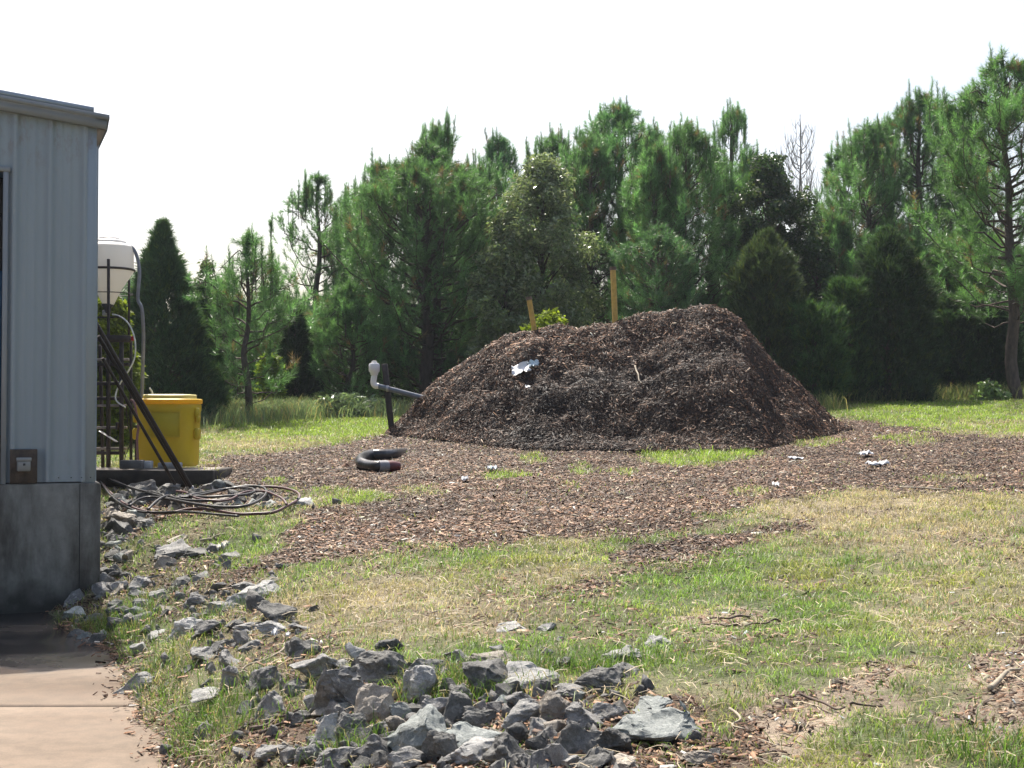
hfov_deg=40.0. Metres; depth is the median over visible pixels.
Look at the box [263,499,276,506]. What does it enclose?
rock
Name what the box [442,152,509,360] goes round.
pine tree
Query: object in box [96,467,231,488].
concrete slab
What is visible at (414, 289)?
pine tree
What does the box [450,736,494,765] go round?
rock
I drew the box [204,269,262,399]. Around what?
pine tree
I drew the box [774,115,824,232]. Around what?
bare tree
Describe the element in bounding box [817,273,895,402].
cedar tree
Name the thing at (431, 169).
pine tree
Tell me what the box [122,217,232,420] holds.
cedar tree
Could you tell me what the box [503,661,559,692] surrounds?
rock
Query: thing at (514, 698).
rock
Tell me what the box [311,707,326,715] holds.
rock
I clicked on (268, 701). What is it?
rock
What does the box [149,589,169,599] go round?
rock
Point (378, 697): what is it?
rock
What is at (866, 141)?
pine tree
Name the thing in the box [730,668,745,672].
bark piece
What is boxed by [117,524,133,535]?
rock
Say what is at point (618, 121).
pine tree
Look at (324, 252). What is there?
pine tree
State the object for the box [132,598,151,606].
rock
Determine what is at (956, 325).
cedar tree
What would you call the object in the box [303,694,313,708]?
rock
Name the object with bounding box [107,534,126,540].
rock
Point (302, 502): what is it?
rock
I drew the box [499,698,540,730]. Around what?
rock
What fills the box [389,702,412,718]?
rock
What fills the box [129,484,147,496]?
rock
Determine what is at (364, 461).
drain hose
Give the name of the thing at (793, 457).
plastic scrap
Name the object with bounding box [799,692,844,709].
stick
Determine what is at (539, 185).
broadleaf tree
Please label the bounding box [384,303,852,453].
mulch pile
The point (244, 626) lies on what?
rock
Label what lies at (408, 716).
rock
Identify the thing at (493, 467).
plastic scrap
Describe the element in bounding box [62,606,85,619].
rock
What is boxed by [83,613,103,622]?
rock
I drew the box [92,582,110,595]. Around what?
rock
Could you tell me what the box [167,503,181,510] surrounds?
rock
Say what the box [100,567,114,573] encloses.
rock
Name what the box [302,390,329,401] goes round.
shrub
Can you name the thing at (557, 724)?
rock
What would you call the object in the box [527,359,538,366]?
plastic sheet
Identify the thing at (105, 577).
rock
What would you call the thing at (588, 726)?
rock
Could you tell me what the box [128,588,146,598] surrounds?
rock
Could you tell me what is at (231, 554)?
rock
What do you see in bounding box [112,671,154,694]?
rock
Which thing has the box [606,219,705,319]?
pine tree
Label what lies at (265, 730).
stick
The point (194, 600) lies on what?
rock
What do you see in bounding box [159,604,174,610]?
rock
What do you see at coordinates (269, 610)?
rock
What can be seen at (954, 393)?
tall grass
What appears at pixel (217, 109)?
sky
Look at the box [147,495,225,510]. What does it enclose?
hose
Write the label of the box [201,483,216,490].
rock
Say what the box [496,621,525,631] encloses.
rock
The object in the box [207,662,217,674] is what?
rock
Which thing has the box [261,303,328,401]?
cedar tree
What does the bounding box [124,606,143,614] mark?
rock
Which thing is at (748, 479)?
wood chips
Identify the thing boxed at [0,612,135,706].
concrete apron
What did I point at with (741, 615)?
stick
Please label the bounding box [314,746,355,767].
rock
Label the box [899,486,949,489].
stick
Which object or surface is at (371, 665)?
rock
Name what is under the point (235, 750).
rock
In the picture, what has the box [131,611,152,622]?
rock
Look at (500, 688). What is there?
rock
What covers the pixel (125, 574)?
rock
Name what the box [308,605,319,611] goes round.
rock
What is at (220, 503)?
rock
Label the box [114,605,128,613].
rock
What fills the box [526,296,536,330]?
wooden stake
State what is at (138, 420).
leaning pipe
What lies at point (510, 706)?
rock
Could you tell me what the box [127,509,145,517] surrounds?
rock
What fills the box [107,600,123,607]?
rock
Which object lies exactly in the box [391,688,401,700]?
rock
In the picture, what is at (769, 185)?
broadleaf tree
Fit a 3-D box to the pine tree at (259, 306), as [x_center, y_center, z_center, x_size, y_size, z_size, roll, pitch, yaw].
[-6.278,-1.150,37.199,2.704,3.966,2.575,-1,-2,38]
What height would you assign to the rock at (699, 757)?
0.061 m
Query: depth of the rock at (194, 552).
13.19 m
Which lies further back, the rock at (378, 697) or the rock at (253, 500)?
the rock at (253, 500)
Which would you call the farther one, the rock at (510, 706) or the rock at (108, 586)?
the rock at (108, 586)
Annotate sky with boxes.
[0,0,1023,310]
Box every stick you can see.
[200,533,223,541]
[239,646,284,673]
[249,708,299,730]
[259,709,305,734]
[514,529,539,536]
[700,623,739,626]
[710,614,750,618]
[729,707,745,729]
[745,618,780,625]
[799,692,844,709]
[849,701,883,706]
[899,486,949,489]
[987,668,1020,690]
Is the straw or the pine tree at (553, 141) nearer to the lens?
the straw
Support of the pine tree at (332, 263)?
on the ground at (772, 731)
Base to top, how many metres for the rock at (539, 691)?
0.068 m
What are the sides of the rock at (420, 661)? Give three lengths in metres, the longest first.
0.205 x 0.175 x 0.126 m
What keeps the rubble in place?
on the ground at (772, 731)
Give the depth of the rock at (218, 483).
17.35 m
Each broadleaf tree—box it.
[193,258,222,296]
[461,207,538,358]
[476,151,611,337]
[705,150,827,349]
[794,228,839,296]
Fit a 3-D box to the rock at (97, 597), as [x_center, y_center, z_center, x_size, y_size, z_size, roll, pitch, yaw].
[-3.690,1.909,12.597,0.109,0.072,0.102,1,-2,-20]
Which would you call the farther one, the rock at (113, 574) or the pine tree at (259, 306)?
the pine tree at (259, 306)
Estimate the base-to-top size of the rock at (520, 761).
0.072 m
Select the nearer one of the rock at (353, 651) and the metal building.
the rock at (353, 651)
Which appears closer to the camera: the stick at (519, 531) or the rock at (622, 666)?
the rock at (622, 666)
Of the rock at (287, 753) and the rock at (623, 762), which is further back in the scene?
the rock at (287, 753)
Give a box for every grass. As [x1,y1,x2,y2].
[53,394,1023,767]
[66,568,1023,767]
[200,394,413,432]
[807,380,1023,410]
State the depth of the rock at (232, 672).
7.81 m
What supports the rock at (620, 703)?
on the ground at (772, 731)
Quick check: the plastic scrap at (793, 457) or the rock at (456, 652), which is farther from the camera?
the plastic scrap at (793, 457)
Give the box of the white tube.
[112,314,135,407]
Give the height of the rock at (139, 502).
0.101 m
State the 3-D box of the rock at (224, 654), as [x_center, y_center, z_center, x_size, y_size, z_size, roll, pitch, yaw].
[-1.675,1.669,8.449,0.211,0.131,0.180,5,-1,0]
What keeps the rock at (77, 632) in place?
on the ground at (772, 731)
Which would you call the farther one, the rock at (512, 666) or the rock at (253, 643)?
the rock at (253, 643)
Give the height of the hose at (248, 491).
0.092 m
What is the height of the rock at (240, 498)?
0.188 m
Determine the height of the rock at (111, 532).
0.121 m
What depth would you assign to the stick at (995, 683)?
6.09 m
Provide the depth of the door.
13.03 m
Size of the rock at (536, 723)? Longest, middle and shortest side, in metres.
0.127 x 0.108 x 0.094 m
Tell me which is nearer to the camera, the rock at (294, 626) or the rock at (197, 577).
the rock at (294, 626)
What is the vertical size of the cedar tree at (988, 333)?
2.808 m
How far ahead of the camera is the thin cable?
18.69 m
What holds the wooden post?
on the ground at (772, 731)
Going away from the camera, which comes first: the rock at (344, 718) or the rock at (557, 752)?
the rock at (557, 752)
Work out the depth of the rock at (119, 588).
12.60 m
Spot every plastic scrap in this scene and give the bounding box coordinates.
[216,540,229,550]
[271,626,277,635]
[461,476,468,480]
[487,465,496,469]
[788,456,803,458]
[857,450,873,455]
[865,459,888,466]
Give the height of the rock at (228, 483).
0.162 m
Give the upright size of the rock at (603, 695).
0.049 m
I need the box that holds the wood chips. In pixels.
[40,411,1023,767]
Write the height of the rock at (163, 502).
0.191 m
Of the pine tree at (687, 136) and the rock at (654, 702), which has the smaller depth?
the rock at (654, 702)
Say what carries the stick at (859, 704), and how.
on the ground at (772, 731)
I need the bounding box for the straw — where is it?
[58,428,1023,767]
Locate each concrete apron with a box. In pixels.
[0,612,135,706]
[0,707,166,767]
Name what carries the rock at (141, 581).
on the ground at (772, 731)
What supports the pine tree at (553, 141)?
on the ground at (772, 731)
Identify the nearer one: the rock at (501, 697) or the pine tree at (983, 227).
the rock at (501, 697)
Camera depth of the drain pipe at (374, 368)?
24.26 m
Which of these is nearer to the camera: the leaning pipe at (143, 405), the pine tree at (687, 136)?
the leaning pipe at (143, 405)
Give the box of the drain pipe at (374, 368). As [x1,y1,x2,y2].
[369,361,423,398]
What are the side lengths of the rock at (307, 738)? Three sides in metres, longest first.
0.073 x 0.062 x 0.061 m
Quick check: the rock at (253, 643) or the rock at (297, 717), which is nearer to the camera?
the rock at (297, 717)
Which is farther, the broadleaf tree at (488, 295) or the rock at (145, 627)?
the broadleaf tree at (488, 295)
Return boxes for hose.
[96,466,266,508]
[100,481,238,516]
[103,483,300,515]
[108,478,163,495]
[128,496,183,506]
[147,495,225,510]
[176,486,255,497]
[176,490,287,505]
[355,448,407,471]
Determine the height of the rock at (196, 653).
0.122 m
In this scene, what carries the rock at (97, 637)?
on the concrete apron at (42, 664)
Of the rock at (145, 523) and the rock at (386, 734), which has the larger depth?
the rock at (145, 523)
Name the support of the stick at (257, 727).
on the ground at (772, 731)
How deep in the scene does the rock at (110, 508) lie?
15.45 m
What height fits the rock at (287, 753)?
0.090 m
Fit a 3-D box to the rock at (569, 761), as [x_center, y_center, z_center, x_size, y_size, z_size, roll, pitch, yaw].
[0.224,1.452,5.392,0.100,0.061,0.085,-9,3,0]
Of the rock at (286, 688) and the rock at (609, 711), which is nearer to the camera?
the rock at (609, 711)
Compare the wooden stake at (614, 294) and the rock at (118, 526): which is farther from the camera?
the wooden stake at (614, 294)
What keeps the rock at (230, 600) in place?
on the ground at (772, 731)
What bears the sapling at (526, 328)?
on the ground at (772, 731)
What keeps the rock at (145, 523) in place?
on the ground at (772, 731)
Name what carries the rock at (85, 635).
on the concrete apron at (42, 664)
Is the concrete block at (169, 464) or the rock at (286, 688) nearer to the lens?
the rock at (286, 688)
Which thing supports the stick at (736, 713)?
on the ground at (772, 731)
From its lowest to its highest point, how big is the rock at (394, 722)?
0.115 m
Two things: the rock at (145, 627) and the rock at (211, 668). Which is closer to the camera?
the rock at (211, 668)
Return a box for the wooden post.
[382,364,393,429]
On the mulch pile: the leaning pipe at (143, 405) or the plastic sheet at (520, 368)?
the plastic sheet at (520, 368)
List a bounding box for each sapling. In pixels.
[252,352,287,403]
[519,322,536,330]
[531,307,568,329]
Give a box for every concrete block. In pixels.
[119,460,144,468]
[144,461,152,468]
[158,462,182,467]
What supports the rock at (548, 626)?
on the ground at (772, 731)
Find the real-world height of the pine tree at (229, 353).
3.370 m
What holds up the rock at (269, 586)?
on the ground at (772, 731)
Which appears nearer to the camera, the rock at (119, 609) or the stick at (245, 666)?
the stick at (245, 666)
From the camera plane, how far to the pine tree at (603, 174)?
36.40 m
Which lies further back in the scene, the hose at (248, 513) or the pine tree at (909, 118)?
the pine tree at (909, 118)
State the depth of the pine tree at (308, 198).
37.95 m
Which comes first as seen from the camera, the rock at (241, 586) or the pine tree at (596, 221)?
the rock at (241, 586)
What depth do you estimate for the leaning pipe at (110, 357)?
16.67 m
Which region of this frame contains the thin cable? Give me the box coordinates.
[124,406,130,459]
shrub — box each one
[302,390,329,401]
[312,392,385,419]
[366,394,396,413]
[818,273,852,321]
[968,378,1011,401]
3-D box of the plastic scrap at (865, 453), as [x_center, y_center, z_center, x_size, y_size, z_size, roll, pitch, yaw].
[5.011,0.979,19.937,0.174,0.104,0.321,0,-1,0]
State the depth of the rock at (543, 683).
6.59 m
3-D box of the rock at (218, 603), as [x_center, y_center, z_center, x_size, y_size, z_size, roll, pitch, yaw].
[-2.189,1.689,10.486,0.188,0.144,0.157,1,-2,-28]
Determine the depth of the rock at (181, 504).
15.37 m
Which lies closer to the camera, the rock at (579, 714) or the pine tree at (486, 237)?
the rock at (579, 714)
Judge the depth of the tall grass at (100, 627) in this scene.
7.16 m
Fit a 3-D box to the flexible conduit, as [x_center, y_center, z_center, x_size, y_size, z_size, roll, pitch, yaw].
[-5.214,-0.431,19.389,0.370,3.037,0.405,0,-1,0]
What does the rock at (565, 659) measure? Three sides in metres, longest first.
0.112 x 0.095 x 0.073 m
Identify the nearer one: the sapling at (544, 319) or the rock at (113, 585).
the rock at (113, 585)
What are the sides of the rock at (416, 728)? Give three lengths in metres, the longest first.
0.314 x 0.267 x 0.219 m
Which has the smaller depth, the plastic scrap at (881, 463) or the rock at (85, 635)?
the rock at (85, 635)
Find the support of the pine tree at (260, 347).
on the ground at (772, 731)
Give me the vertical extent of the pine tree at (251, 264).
4.439 m
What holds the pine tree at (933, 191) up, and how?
on the ground at (772, 731)
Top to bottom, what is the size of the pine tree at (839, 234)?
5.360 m
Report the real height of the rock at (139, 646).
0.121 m
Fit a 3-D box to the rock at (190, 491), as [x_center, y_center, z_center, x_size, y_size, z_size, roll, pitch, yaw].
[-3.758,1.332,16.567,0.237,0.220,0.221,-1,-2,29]
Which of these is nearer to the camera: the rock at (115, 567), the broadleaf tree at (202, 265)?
the rock at (115, 567)
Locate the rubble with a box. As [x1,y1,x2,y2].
[81,483,797,767]
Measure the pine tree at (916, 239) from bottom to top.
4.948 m
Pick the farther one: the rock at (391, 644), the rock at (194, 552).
the rock at (194, 552)
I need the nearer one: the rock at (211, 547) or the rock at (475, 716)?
the rock at (475, 716)
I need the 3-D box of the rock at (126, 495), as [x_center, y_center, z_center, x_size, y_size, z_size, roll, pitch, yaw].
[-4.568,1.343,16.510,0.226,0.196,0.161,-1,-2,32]
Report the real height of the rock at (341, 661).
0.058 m
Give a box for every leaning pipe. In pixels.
[97,321,194,488]
[97,335,188,489]
[101,357,181,493]
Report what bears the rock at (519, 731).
on the ground at (772, 731)
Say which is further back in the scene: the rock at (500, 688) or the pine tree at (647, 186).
the pine tree at (647, 186)
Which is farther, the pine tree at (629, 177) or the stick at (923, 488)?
the pine tree at (629, 177)
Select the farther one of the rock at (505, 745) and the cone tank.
the cone tank
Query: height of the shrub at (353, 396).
1.070 m
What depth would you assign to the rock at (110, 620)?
11.27 m
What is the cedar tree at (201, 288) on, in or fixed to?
on the ground at (772, 731)
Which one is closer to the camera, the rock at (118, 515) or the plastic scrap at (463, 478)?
the rock at (118, 515)
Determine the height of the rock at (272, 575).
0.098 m
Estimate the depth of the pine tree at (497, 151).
41.95 m
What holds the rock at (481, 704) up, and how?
on the ground at (772, 731)
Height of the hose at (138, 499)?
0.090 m
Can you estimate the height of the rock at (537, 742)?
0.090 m
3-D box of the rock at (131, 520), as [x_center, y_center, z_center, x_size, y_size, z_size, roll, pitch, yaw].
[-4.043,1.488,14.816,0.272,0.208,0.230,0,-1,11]
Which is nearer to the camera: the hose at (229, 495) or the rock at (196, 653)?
the rock at (196, 653)
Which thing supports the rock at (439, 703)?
on the ground at (772, 731)
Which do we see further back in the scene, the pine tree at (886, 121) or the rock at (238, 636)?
the pine tree at (886, 121)
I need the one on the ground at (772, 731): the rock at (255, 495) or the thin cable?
the rock at (255, 495)
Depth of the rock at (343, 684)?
6.88 m
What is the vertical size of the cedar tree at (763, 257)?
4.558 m
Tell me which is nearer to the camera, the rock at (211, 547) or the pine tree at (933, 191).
the rock at (211, 547)
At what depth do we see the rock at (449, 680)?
6.78 m
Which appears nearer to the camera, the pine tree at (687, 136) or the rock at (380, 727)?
the rock at (380, 727)
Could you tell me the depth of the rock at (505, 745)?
5.56 m
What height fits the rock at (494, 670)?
0.172 m
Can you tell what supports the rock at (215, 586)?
on the ground at (772, 731)
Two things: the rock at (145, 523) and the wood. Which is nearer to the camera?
the rock at (145, 523)
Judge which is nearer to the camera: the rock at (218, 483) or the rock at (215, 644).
the rock at (215, 644)
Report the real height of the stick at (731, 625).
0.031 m
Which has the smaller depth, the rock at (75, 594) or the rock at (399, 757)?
the rock at (399, 757)
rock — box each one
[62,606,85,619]
[63,588,84,607]
[67,629,83,635]
[74,616,85,622]
[76,632,91,638]
[81,638,90,644]
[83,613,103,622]
[88,633,105,643]
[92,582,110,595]
[94,582,112,595]
[94,594,105,599]
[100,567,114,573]
[100,572,114,582]
[101,520,108,531]
[102,510,136,520]
[103,517,115,531]
[103,529,115,537]
[104,540,122,547]
[104,548,119,559]
[105,506,114,513]
[105,601,123,615]
[106,617,122,629]
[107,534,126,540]
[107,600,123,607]
[108,493,122,501]
[108,571,121,578]
[109,552,129,563]
[110,498,133,507]
[110,564,121,570]
[110,580,128,591]
[110,583,124,596]
[112,520,128,533]
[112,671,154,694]
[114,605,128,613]
[117,490,129,499]
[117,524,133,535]
[119,571,133,579]
[121,516,136,526]
[122,550,132,560]
[123,612,133,624]
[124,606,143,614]
[126,479,157,492]
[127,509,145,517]
[127,574,166,590]
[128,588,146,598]
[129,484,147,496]
[129,642,146,655]
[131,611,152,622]
[132,492,156,501]
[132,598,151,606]
[134,500,145,506]
[135,517,156,530]
[139,625,151,633]
[147,629,164,639]
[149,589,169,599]
[153,539,192,562]
[153,555,176,569]
[155,499,170,506]
[156,483,180,494]
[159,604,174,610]
[166,617,201,641]
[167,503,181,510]
[167,534,187,542]
[169,575,189,590]
[170,502,185,508]
[179,547,206,558]
[182,591,206,609]
[187,488,201,493]
[187,571,208,582]
[190,646,214,660]
[190,687,220,702]
[191,613,206,618]
[192,619,222,637]
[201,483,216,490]
[204,582,225,593]
[206,543,219,552]
[206,601,224,613]
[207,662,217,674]
[211,639,233,651]
[212,479,226,487]
[212,502,228,510]
[217,480,234,488]
[218,551,239,561]
[219,649,240,667]
[219,665,241,689]
[221,593,245,610]
[224,619,243,628]
[231,581,256,590]
[232,622,262,633]
[232,629,251,644]
[232,746,245,758]
[234,492,247,500]
[237,639,261,651]
[239,580,282,597]
[244,665,282,692]
[249,498,259,505]
[250,490,273,498]
[252,600,299,622]
[253,690,285,721]
[254,745,286,761]
[255,493,270,501]
[255,621,285,636]
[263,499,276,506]
[265,574,277,581]
[278,746,295,763]
[281,678,307,696]
[285,637,320,660]
[288,623,309,629]
[289,653,338,677]
[289,710,310,726]
[294,743,321,764]
[295,497,314,506]
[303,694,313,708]
[305,736,313,743]
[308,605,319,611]
[308,666,364,712]
[309,713,338,744]
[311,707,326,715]
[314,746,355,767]
[332,659,347,667]
[334,710,367,739]
[338,702,351,712]
[338,740,360,747]
[340,751,354,766]
[345,642,365,659]
[347,756,371,767]
[351,650,407,685]
[351,733,392,758]
[354,683,393,723]
[369,750,387,766]
[370,721,388,733]
[374,638,404,651]
[379,731,393,736]
[385,715,405,730]
[386,704,446,751]
[386,746,426,767]
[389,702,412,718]
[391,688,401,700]
[400,665,437,702]
[405,712,415,720]
[407,658,446,675]
[407,703,419,712]
[419,697,448,714]
[420,730,457,763]
[436,677,455,696]
[436,754,455,767]
[443,691,472,722]
[444,649,465,661]
[445,717,454,727]
[446,721,500,746]
[448,683,475,699]
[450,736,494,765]
[461,658,507,695]
[461,706,496,727]
[466,650,516,660]
[475,699,486,708]
[478,693,488,702]
[481,732,524,763]
[486,700,503,712]
[489,645,503,650]
[494,721,528,743]
[495,680,520,695]
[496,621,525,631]
[496,694,506,702]
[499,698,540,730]
[501,701,513,708]
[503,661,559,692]
[505,691,536,705]
[516,753,529,767]
[524,735,549,749]
[525,750,535,755]
[528,717,546,736]
[530,687,544,698]
[533,679,551,690]
[537,623,555,630]
[537,690,570,720]
[538,646,553,654]
[543,719,566,731]
[543,743,569,767]
[553,657,572,668]
[554,723,601,756]
[555,683,588,698]
[561,755,581,767]
[565,701,605,728]
[570,691,585,701]
[574,667,622,693]
[574,746,615,767]
[584,723,591,729]
[591,702,623,721]
[596,727,633,752]
[600,693,610,699]
[601,645,641,660]
[610,753,638,767]
[612,692,701,742]
[613,662,641,677]
[614,698,629,713]
[630,695,672,713]
[644,635,671,646]
[680,750,717,765]
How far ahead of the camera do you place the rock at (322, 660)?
7.49 m
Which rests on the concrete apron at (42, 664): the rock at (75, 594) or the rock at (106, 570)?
the rock at (75, 594)
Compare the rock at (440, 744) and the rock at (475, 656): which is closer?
the rock at (440, 744)
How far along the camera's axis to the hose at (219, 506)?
15.24 m
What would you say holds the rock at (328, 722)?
on the ground at (772, 731)
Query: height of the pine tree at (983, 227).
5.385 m
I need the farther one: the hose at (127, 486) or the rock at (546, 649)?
the hose at (127, 486)
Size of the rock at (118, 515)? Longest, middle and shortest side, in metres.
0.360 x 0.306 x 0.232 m
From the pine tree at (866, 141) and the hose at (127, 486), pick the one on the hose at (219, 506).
the hose at (127, 486)
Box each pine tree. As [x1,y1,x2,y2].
[98,277,132,302]
[179,222,321,409]
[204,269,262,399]
[219,297,254,400]
[226,277,324,387]
[247,283,332,391]
[259,168,358,366]
[302,268,402,399]
[303,203,391,391]
[307,128,552,393]
[319,147,422,397]
[323,179,409,394]
[395,217,478,341]
[404,105,473,380]
[429,167,505,347]
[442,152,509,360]
[456,125,535,318]
[506,121,595,283]
[534,136,619,323]
[547,123,639,325]
[553,95,692,323]
[597,128,711,320]
[601,131,678,313]
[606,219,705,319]
[609,112,748,313]
[673,144,765,306]
[701,98,770,303]
[718,139,791,304]
[799,112,926,294]
[801,202,863,282]
[810,130,894,277]
[837,215,970,365]
[852,79,997,288]
[854,111,934,241]
[902,40,1023,399]
[902,103,996,245]
[924,203,1023,364]
[925,119,1014,307]
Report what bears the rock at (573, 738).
on the ground at (772, 731)
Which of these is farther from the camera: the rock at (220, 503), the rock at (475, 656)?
the rock at (220, 503)
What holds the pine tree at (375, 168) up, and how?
on the ground at (772, 731)
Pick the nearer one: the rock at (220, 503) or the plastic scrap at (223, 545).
the plastic scrap at (223, 545)
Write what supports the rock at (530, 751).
on the ground at (772, 731)
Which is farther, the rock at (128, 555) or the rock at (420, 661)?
the rock at (128, 555)
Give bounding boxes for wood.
[125,285,1023,400]
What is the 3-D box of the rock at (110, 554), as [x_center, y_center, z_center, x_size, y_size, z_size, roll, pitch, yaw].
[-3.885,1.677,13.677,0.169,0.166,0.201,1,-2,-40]
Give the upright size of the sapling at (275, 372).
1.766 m
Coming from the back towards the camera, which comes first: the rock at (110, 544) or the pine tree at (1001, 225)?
the pine tree at (1001, 225)
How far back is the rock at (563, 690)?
6.43 m
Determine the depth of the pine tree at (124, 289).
115.57 m
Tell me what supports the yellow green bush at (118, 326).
on the ground at (772, 731)
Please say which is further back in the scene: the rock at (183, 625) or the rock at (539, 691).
the rock at (183, 625)
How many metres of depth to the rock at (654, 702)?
6.04 m
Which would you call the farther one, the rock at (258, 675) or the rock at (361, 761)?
the rock at (258, 675)
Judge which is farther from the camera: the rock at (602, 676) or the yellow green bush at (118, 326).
the yellow green bush at (118, 326)
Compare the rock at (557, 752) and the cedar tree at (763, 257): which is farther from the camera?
the cedar tree at (763, 257)
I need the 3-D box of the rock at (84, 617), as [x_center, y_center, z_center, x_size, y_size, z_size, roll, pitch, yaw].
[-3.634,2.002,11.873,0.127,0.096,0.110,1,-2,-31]
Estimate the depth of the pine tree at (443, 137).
35.57 m
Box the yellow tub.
[132,388,202,466]
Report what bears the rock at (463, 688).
on the ground at (772, 731)
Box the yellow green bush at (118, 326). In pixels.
[96,297,147,446]
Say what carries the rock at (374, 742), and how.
on the ground at (772, 731)
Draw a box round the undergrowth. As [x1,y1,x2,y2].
[154,305,1023,405]
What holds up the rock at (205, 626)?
on the ground at (772, 731)
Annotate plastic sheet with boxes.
[511,361,531,375]
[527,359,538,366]
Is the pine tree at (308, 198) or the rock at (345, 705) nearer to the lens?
the rock at (345, 705)
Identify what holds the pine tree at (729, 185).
on the ground at (772, 731)
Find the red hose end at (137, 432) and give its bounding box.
[130,399,139,459]
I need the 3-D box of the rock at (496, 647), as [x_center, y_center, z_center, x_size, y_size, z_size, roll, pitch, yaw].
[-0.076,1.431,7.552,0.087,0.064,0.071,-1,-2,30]
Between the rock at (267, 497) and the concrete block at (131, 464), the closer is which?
the rock at (267, 497)
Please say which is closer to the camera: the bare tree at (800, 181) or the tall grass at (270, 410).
the tall grass at (270, 410)
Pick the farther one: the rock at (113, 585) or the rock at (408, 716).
the rock at (113, 585)
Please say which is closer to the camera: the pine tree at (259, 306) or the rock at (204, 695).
the rock at (204, 695)
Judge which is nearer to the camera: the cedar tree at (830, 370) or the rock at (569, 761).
the rock at (569, 761)
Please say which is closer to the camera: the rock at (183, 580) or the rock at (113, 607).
the rock at (113, 607)
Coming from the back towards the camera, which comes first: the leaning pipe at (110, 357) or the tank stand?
the tank stand
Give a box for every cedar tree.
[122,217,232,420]
[174,283,234,402]
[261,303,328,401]
[717,224,822,396]
[771,296,859,405]
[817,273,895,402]
[845,222,953,402]
[914,286,1003,393]
[946,304,1023,390]
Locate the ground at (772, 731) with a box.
[48,399,1023,767]
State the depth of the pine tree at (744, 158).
40.46 m
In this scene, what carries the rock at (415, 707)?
on the ground at (772, 731)
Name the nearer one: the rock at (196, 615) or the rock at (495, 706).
the rock at (495, 706)
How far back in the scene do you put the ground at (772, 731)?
9.26 m
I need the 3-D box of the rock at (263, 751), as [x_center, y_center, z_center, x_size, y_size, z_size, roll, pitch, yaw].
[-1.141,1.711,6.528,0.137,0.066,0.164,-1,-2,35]
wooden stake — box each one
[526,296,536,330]
[610,266,617,322]
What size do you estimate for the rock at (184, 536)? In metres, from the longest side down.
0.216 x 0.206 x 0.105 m
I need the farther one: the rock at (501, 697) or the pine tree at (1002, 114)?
the pine tree at (1002, 114)
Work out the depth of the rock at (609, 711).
5.97 m
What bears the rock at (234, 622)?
on the ground at (772, 731)
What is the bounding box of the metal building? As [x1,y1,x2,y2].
[0,90,109,613]
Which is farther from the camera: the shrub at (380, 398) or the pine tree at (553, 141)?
the pine tree at (553, 141)
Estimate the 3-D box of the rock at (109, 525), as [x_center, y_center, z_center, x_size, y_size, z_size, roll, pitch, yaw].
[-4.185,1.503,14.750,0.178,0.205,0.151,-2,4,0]
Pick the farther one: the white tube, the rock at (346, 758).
the white tube
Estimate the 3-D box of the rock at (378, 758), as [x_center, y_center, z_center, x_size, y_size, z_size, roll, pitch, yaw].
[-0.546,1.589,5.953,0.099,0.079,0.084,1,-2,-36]
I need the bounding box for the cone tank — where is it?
[98,236,133,315]
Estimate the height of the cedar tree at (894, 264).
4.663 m
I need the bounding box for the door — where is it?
[0,177,2,462]
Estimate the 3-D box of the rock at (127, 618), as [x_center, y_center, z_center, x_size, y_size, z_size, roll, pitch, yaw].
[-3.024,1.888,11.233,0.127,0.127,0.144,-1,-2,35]
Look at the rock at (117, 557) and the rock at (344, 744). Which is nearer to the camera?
the rock at (344, 744)
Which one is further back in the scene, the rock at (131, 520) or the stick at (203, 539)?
the rock at (131, 520)
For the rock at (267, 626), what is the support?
on the ground at (772, 731)
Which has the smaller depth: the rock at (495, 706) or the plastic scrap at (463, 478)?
the rock at (495, 706)
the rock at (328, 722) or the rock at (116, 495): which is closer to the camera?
the rock at (328, 722)
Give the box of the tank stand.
[96,259,136,466]
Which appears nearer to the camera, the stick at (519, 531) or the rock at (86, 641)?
the rock at (86, 641)
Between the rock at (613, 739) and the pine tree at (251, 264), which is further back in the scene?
the pine tree at (251, 264)
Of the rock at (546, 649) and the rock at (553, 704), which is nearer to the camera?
the rock at (553, 704)
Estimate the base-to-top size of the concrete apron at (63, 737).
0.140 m
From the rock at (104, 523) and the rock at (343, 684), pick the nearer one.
the rock at (343, 684)
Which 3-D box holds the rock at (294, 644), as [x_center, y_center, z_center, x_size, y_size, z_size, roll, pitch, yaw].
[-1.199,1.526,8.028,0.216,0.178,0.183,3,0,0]
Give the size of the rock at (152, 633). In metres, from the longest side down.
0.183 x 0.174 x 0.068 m
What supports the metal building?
on the ground at (772, 731)
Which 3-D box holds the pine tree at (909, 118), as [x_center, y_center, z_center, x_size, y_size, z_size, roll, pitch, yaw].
[11.539,-4.219,40.259,4.203,9.193,4.054,0,-1,0]
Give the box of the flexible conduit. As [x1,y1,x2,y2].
[126,243,144,397]
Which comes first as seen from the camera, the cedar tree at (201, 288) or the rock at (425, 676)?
the rock at (425, 676)
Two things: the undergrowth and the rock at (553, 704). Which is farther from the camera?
the undergrowth

